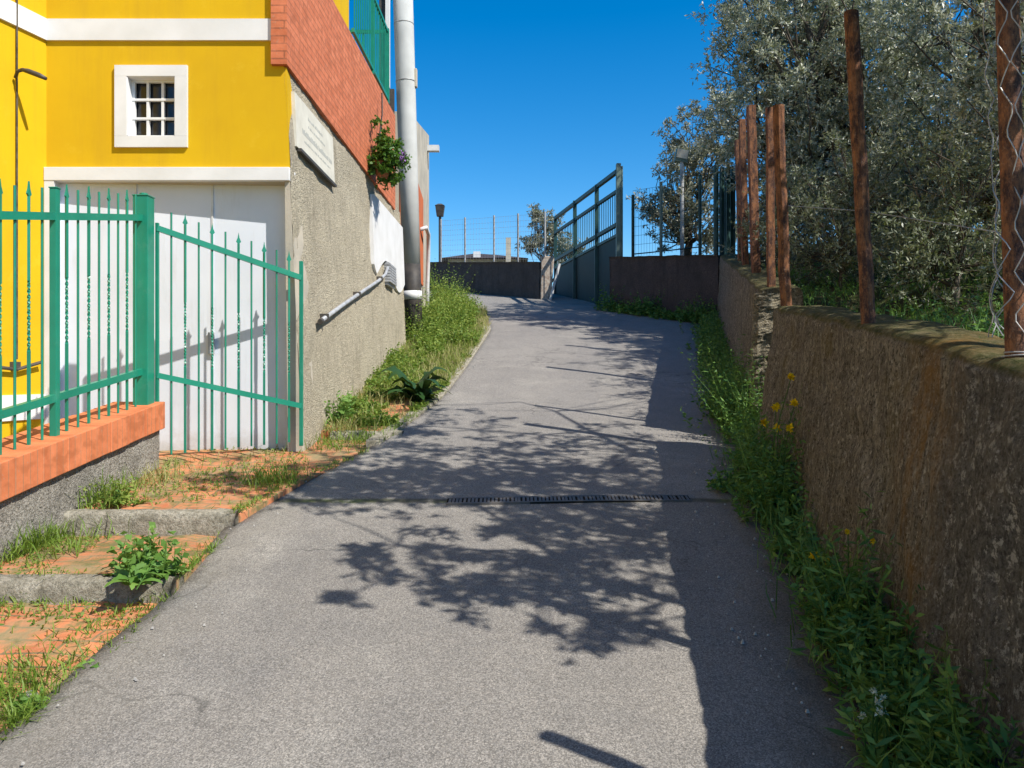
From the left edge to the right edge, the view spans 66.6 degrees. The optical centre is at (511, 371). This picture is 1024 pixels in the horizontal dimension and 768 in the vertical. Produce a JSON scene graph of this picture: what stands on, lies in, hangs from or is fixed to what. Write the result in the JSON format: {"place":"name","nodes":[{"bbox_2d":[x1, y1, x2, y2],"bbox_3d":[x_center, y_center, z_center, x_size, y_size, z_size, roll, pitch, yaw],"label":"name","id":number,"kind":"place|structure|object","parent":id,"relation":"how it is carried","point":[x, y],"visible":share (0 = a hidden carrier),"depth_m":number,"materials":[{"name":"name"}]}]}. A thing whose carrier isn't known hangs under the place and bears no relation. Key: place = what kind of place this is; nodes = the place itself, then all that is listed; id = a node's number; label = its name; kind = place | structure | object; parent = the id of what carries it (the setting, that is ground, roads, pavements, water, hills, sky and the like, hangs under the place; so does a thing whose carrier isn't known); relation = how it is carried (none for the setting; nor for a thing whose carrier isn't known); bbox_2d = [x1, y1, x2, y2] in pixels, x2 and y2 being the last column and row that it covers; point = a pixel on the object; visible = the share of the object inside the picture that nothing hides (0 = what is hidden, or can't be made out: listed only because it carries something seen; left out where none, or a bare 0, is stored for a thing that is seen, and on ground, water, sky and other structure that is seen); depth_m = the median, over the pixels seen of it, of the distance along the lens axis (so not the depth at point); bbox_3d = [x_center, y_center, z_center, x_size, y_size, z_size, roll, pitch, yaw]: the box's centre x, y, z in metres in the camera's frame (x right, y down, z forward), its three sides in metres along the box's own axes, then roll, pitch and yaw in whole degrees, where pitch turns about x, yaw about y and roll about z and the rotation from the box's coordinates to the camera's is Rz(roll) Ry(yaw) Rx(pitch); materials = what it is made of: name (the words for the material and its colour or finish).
{"place":"outdoors","nodes":[
{"label":"outdoors","id":0,"kind":"place"},
{"bbox_2d":[0,601,156,731],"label":"path","id":1,"kind":"structure","parent":0,"point":[24,631],"depth_m":3.35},
{"bbox_2d":[9,686,50,716],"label":"weed plant","id":2,"kind":"object","parent":1,"relation":"on","point":[24,698],"visible":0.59,"depth_m":2.77,"materials":[{"name":"green plant"}]},
{"bbox_2d":[70,653,98,673],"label":"weed plant","id":3,"kind":"object","parent":1,"relation":"on","point":[84,662],"visible":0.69,"depth_m":3.04,"materials":[{"name":"green plant"}]},
{"bbox_2d":[0,423,366,735],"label":"ground cover","id":4,"kind":"object","parent":1,"relation":"on","point":[37,562],"visible":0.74,"depth_m":4.87,"materials":[{"name":"green plant"}]},
{"bbox_2d":[0,534,215,590],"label":"path","id":5,"kind":"structure","parent":0,"point":[94,559],"depth_m":4.14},
{"bbox_2d":[0,574,183,604],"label":"kerb","id":6,"kind":"structure","parent":5,"relation":"on","point":[60,587],"depth_m":3.66,"materials":[{"name":"stone"}]},
{"bbox_2d":[99,521,190,589],"bbox_3d":[-1.742,0.871,3.708,0.401,0.283,0.444,0,0,-35],"label":"weed plant","id":7,"kind":"object","parent":5,"relation":"on","point":[139,567],"visible":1,"depth_m":3.68,"materials":[{"name":"green plant"}]},
{"bbox_2d":[79,438,367,522],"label":"path","id":8,"kind":"structure","parent":0,"point":[319,457],"depth_m":5.59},
{"bbox_2d":[78,470,152,508],"bbox_3d":[-2.437,0.711,4.806,0.424,0.245,0.328,0,0,0],"label":"weed plant","id":9,"kind":"object","parent":8,"relation":"on","point":[120,496],"visible":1,"depth_m":4.75,"materials":[{"name":"green plant"}]},
{"bbox_2d":[63,508,242,536],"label":"kerb","id":10,"kind":"structure","parent":8,"relation":"on","point":[207,522],"depth_m":4.59,"materials":[{"name":"stone"}]},
{"bbox_2d":[124,302,491,489],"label":"grass","id":11,"kind":"structure","parent":8,"relation":"on","point":[165,476],"depth_m":8.51,"materials":[{"name":"green plant"}]},
{"bbox_2d":[321,394,415,438],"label":"path","id":12,"kind":"structure","parent":0,"point":[405,401],"depth_m":7.88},
{"bbox_2d":[324,390,356,423],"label":"weed plant","id":13,"kind":"object","parent":12,"relation":"on","point":[342,410],"visible":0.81,"depth_m":7.28,"materials":[{"name":"green plant"}]},
{"bbox_2d":[340,260,487,425],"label":"weeds","id":14,"kind":"object","parent":12,"relation":"on","point":[448,306],"visible":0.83,"depth_m":12.12,"materials":[{"name":"green plant"}]},
{"bbox_2d":[380,365,450,402],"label":"weed plant","id":15,"kind":"object","parent":12,"relation":"on","point":[421,389],"visible":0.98,"depth_m":8.25,"materials":[{"name":"green plant"}]},
{"bbox_2d":[367,303,489,391],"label":"verge","id":16,"kind":"structure","parent":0,"point":[455,349],"depth_m":11.43,"materials":[{"name":"green plant"}]},
{"bbox_2d":[379,0,422,341],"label":"drainpipe","id":17,"kind":"object","parent":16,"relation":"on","point":[406,77],"visible":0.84,"depth_m":12.61,"materials":[{"name":"metal"}]},
{"bbox_2d":[0,291,903,767],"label":"road","id":18,"kind":"structure","parent":0,"point":[380,605],"depth_m":3.48,"materials":[{"name":"grey asphalt"}]},
{"bbox_2d":[0,324,486,739],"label":"grass","id":19,"kind":"structure","parent":18,"relation":"on","point":[37,543],"depth_m":4.11,"materials":[{"name":"green plant"}]},
{"bbox_2d":[330,430,403,439],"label":"kerb","id":20,"kind":"structure","parent":18,"relation":"on","point":[400,432],"depth_m":6.94,"materials":[{"name":"stone"}]},
{"bbox_2d":[366,325,490,446],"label":"kerb","id":21,"kind":"structure","parent":18,"relation":"on","point":[373,440],"depth_m":7.93,"materials":[{"name":"concrete"}]},
{"bbox_2d":[21,380,842,764],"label":"pebbles","id":22,"kind":"object","parent":18,"relation":"on","point":[709,588],"visible":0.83,"depth_m":3.32,"materials":[{"name":"grey stone"}]},
{"bbox_2d":[435,204,444,261],"bbox_3d":[-2.261,-4.140,24.500,0.300,2.280,0.300,0,0,0],"label":"street lamp","id":23,"kind":"object","parent":18,"relation":"on","point":[440,208],"visible":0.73,"depth_m":24.39,"materials":[{"name":"metal"}]},
{"bbox_2d":[541,256,560,299],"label":"gate pier","id":24,"kind":"structure","parent":18,"relation":"on","point":[547,286],"depth_m":20.25,"materials":[{"name":"concrete"}]},
{"bbox_2d":[446,495,690,505],"bbox_3d":[0.370,0.846,5.079,1.586,0.069,0.136,0,0,-2],"label":"drain grate","id":25,"kind":"object","parent":18,"relation":"on","point":[506,500],"visible":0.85,"depth_m":5.06,"materials":[{"name":"metal"}]},
{"bbox_2d":[554,163,622,304],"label":"sliding gate","id":26,"kind":"structure","parent":18,"relation":"on","point":[582,274],"depth_m":19.09,"materials":[{"name":"metal"}]},
{"bbox_2d":[705,465,753,492],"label":"weed plant","id":27,"kind":"object","parent":18,"relation":"on","point":[720,484],"visible":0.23,"depth_m":5.26,"materials":[{"name":"green plant"}]},
{"bbox_2d":[760,373,798,474],"bbox_3d":[1.652,0.429,4.974,0.231,0.860,0.519,0,0,0],"label":"flowering weed","id":28,"kind":"object","parent":18,"relation":"on","point":[794,402],"visible":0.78,"depth_m":4.88,"materials":[{"name":"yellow plant"}]},
{"bbox_2d":[592,281,1023,767],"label":"weeds","id":29,"kind":"object","parent":18,"relation":"on","point":[867,655],"visible":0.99,"depth_m":3.10,"materials":[{"name":"green plant"}]},
{"bbox_2d":[792,552,829,597],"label":"flowering weed","id":30,"kind":"object","parent":18,"relation":"on","point":[811,556],"visible":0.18,"depth_m":3.55,"materials":[{"name":"yellow plant"}]},
{"bbox_2d":[828,529,874,613],"bbox_3d":[1.425,0.889,3.366,0.216,0.404,0.282,0,0,0],"label":"flowering weed","id":31,"kind":"object","parent":18,"relation":"on","point":[848,534],"visible":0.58,"depth_m":3.42,"materials":[{"name":"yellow plant"}]},
{"bbox_2d":[843,687,895,767],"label":"flowering weed","id":32,"kind":"object","parent":18,"relation":"on","point":[874,723],"visible":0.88,"depth_m":2.37,"materials":[{"name":"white plant"}]},
{"bbox_2d":[349,0,1023,284],"label":"sky","id":33,"kind":"structure","parent":0,"point":[523,102],"materials":[{"name":"blue"}]},
{"bbox_2d":[749,232,1003,337],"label":"ground","id":34,"kind":"structure","parent":0,"point":[877,296],"depth_m":7.46,"materials":[{"name":"green plant"}]},
{"bbox_2d":[674,148,689,255],"bbox_3d":[3.913,-3.725,17.991,0.320,2.850,0.257,0,0,0],"label":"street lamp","id":35,"kind":"object","parent":34,"relation":"on","point":[681,156],"visible":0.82,"depth_m":17.96,"materials":[{"name":"metal"}]},
{"bbox_2d":[626,88,746,255],"bbox_3d":[4.384,-4.667,19.386,3.131,4.900,3.535,0,0,9],"label":"olive tree","id":36,"kind":"object","parent":34,"relation":"on","point":[698,155],"visible":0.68,"depth_m":19.02,"materials":[{"name":"green plant"}]},
{"bbox_2d":[713,166,734,254],"bbox_3d":[4.183,-3.010,15.328,0.107,2.120,0.936,0,0,38],"label":"green screen","id":37,"kind":"object","parent":34,"relation":"on","point":[723,214],"visible":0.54,"depth_m":15.19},
{"bbox_2d":[711,151,843,274],"bbox_3d":[3.750,-2.028,10.625,1.874,2.057,1.869,0,0,0],"label":"shrub","id":38,"kind":"object","parent":34,"relation":"on","point":[790,182],"visible":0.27,"depth_m":10.71,"materials":[{"name":"green plant"}]},
{"bbox_2d":[748,173,833,258],"bbox_3d":[5.219,-3.013,13.993,2.016,2.704,2.190,0,0,16],"label":"shrub","id":39,"kind":"object","parent":34,"relation":"on","point":[804,231],"depth_m":13.80,"materials":[{"name":"green plant"}]},
{"bbox_2d":[683,0,975,256],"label":"olive tree","id":40,"kind":"object","parent":34,"relation":"on","point":[800,88],"visible":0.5,"depth_m":12.75,"materials":[{"name":"green plant"}]},
{"bbox_2d":[753,126,935,287],"bbox_3d":[3.410,-1.625,8.272,1.761,2.109,1.554,0,0,-24],"label":"shrub","id":41,"kind":"object","parent":34,"relation":"on","point":[843,260],"visible":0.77,"depth_m":8.23,"materials":[{"name":"green plant"}]},
{"bbox_2d":[707,0,993,249],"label":"olive tree","id":42,"kind":"object","parent":34,"relation":"on","point":[720,20],"visible":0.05,"depth_m":14.56,"materials":[{"name":"green plant"}]},
{"bbox_2d":[764,250,1003,338],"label":"undergrowth","id":43,"kind":"object","parent":34,"relation":"on","point":[979,325],"visible":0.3,"depth_m":6.23,"materials":[{"name":"green plant"}]},
{"bbox_2d":[832,76,995,263],"bbox_3d":[5.135,-2.287,9.487,2.418,2.644,2.144,0,0,-39],"label":"shrub","id":44,"kind":"object","parent":34,"relation":"on","point":[905,177],"visible":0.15,"depth_m":9.38,"materials":[{"name":"green plant"}]},
{"bbox_2d":[807,0,1023,262],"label":"olive tree","id":45,"kind":"object","parent":34,"relation":"on","point":[917,51],"visible":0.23,"depth_m":10.84,"materials":[{"name":"green plant"}]},
{"bbox_2d":[847,0,1023,271],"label":"olive tree","id":46,"kind":"object","parent":34,"relation":"on","point":[977,129],"visible":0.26,"depth_m":7.96,"materials":[{"name":"green plant"}]},
{"bbox_2d":[850,125,1023,314],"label":"shrub","id":47,"kind":"object","parent":34,"relation":"on","point":[928,256],"visible":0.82,"depth_m":6.27,"materials":[{"name":"green plant"}]},
{"bbox_2d":[913,0,1023,171],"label":"olive tree","id":48,"kind":"object","parent":34,"relation":"on","point":[989,22],"visible":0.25,"depth_m":7.19,"materials":[{"name":"green plant"}]},
{"bbox_2d":[957,131,1023,316],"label":"shrub","id":49,"kind":"object","parent":34,"relation":"on","point":[988,248],"visible":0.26,"depth_m":5.26,"materials":[{"name":"green plant"}]},
{"bbox_3d":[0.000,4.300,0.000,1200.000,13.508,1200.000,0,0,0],"label":"ground","id":50,"kind":"structure","parent":0,"visible":0},
{"bbox_2d":[0,402,164,561],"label":"wall","id":51,"kind":"structure","parent":50,"relation":"on","point":[39,478],"depth_m":4.65,"materials":[{"name":"concrete"}]},
{"bbox_2d":[0,179,154,454],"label":"green fence","id":52,"kind":"object","parent":51,"relation":"on","point":[141,373],"visible":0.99,"depth_m":4.91,"materials":[{"name":"metal"}]},
{"bbox_2d":[155,212,302,453],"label":"garden gate","id":53,"kind":"structure","parent":52,"relation":"attached to","point":[212,247],"depth_m":6.07,"materials":[{"name":"green metal"}]},
{"bbox_2d":[0,0,405,451],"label":"yellow house","id":54,"kind":"structure","parent":50,"relation":"on","point":[179,109],"depth_m":6.48,"materials":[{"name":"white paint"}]},
{"bbox_2d":[2,361,40,370],"bbox_3d":[-3.915,-0.050,6.009,0.080,0.088,0.632,0,0,17],"label":"water tap","id":55,"kind":"object","parent":54,"relation":"attached to","point":[19,367],"visible":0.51,"depth_m":6.10,"materials":[{"name":"metal"}]},
{"bbox_2d":[14,0,46,358],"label":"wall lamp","id":56,"kind":"object","parent":54,"relation":"attached to","point":[32,72],"visible":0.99,"depth_m":6.11,"materials":[{"name":"metal"}]},
{"bbox_2d":[114,65,187,147],"bbox_3d":[-2.954,-2.175,6.488,0.593,0.670,0.225,0,0,0],"label":"window","id":57,"kind":"structure","parent":54,"relation":"in","point":[151,101],"depth_m":6.38,"materials":[{"name":"white paint"}]},
{"bbox_2d":[60,183,287,450],"bbox_3d":[-2.801,-0.367,6.505,1.930,2.435,0.060,0,0,-3],"label":"garage door","id":58,"kind":"structure","parent":54,"relation":"in","point":[255,212],"depth_m":6.51,"materials":[{"name":"white plastic"}]},
{"bbox_2d":[291,91,336,186],"bbox_3d":[-1.813,-2.108,7.210,0.080,0.503,1.301,0,0,1],"label":"wall plaque","id":59,"kind":"object","parent":54,"relation":"attached to","point":[313,138],"depth_m":7.07,"materials":[{"name":"stone"}]},
{"bbox_2d":[367,115,411,190],"bbox_3d":[-1.565,-2.741,9.738,0.631,0.936,0.672,0,0,0],"label":"hanging basket","id":60,"kind":"object","parent":54,"relation":"attached to","point":[385,159],"visible":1,"depth_m":9.64,"materials":[{"name":"plant"}]},
{"bbox_2d":[395,111,439,306],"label":"beige house","id":61,"kind":"structure","parent":50,"relation":"on","point":[424,148],"depth_m":15.47,"materials":[{"name":"white paint"}]},
{"bbox_2d":[429,261,540,298],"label":"garden wall","id":62,"kind":"structure","parent":50,"relation":"on","point":[517,279],"depth_m":21.85,"materials":[{"name":"grey concrete"}]},
{"bbox_2d":[440,211,545,261],"bbox_3d":[-0.629,-3.734,22.088,0.114,1.840,4.561,0,0,-42],"label":"fence","id":63,"kind":"object","parent":62,"relation":"on","point":[494,238],"visible":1,"depth_m":21.97,"materials":[{"name":"grey metal"}]},
{"bbox_2d":[442,237,527,261],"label":"distant house","id":64,"kind":"structure","parent":50,"relation":"on","point":[479,257],"depth_m":39.00,"materials":[{"name":"tile"}]},
{"bbox_2d":[514,203,590,282],"bbox_3d":[1.550,-3.881,27.898,2.964,4.407,1.492,0,0,0],"label":"tree","id":65,"kind":"object","parent":50,"relation":"on","point":[536,210],"visible":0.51,"depth_m":27.83,"materials":[{"name":"green plant"}]},
{"bbox_2d":[609,255,720,314],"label":"garden wall","id":66,"kind":"structure","parent":50,"relation":"on","point":[681,278],"depth_m":15.81,"materials":[{"name":"grey concrete"}]},
{"bbox_2d":[631,175,701,256],"bbox_3d":[3.296,-3.096,16.711,1.660,1.992,0.099,0,0,39],"label":"fence","id":67,"kind":"object","parent":66,"relation":"on","point":[661,232],"visible":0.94,"depth_m":16.77,"materials":[{"name":"metal"}]},
{"bbox_2d":[717,254,802,397],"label":"garden wall","id":68,"kind":"structure","parent":50,"relation":"on","point":[740,284],"depth_m":9.23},
{"bbox_2d":[735,139,740,260],"bbox_3d":[3.499,-2.636,12.001,0.130,1.865,0.085,0,0,0],"label":"fence post","id":69,"kind":"object","parent":68,"relation":"on","point":[737,177],"visible":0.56,"depth_m":11.96,"materials":[{"name":"brown wood"}]},
{"bbox_2d":[738,119,748,264],"bbox_3d":[3.207,-2.481,10.801,0.126,2.016,0.092,0,0,0],"label":"fence post","id":70,"kind":"object","parent":68,"relation":"on","point":[743,177],"visible":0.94,"depth_m":10.76,"materials":[{"name":"brown wood"}]},
{"bbox_2d":[746,105,760,272],"bbox_3d":[2.787,-2.087,8.997,0.142,1.965,0.100,0,0,0],"label":"fence post","id":71,"kind":"object","parent":68,"relation":"on","point":[753,180],"visible":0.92,"depth_m":8.96,"materials":[{"name":"brown wood"}]},
{"bbox_2d":[765,107,775,286],"bbox_3d":[2.268,-1.503,6.848,0.072,1.631,0.071,0,0,0],"label":"fence post","id":72,"kind":"object","parent":68,"relation":"on","point":[770,224],"visible":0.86,"depth_m":6.82,"materials":[{"name":"brown wood"}]},
{"bbox_2d":[749,293,793,420],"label":"stone pier","id":73,"kind":"structure","parent":68,"relation":"attached to","point":[765,305],"depth_m":6.68,"materials":[{"name":"grey stone"}]},
{"bbox_2d":[757,305,1023,767],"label":"garden wall","id":74,"kind":"structure","parent":50,"relation":"on","point":[920,423],"depth_m":2.95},
{"bbox_2d":[773,104,791,305],"bbox_3d":[2.088,-1.264,6.020,0.148,1.578,0.091,0,0,0],"label":"fence post","id":75,"kind":"object","parent":74,"relation":"on","point":[781,204],"visible":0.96,"depth_m":5.99,"materials":[{"name":"brown wood"}]},
{"bbox_2d":[844,9,875,324],"bbox_3d":[1.775,-1.021,3.979,0.161,1.632,0.074,0,0,0],"label":"fence post","id":76,"kind":"object","parent":74,"relation":"on","point":[860,165],"visible":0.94,"depth_m":3.95,"materials":[{"name":"brown wood"}]},
{"bbox_2d":[983,0,1023,357],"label":"wrapped post","id":77,"kind":"object","parent":74,"relation":"on","point":[1010,148],"visible":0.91,"depth_m":2.54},
{"bbox_2d":[795,206,1000,232],"bbox_3d":[2.010,-0.975,4.795,0.066,1.054,4.528,0,0,10],"label":"fence wire","id":78,"kind":"object","parent":77,"relation":"attached to","point":[911,218],"visible":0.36,"depth_m":3.35,"materials":[{"name":"grey metal"}]}
]}

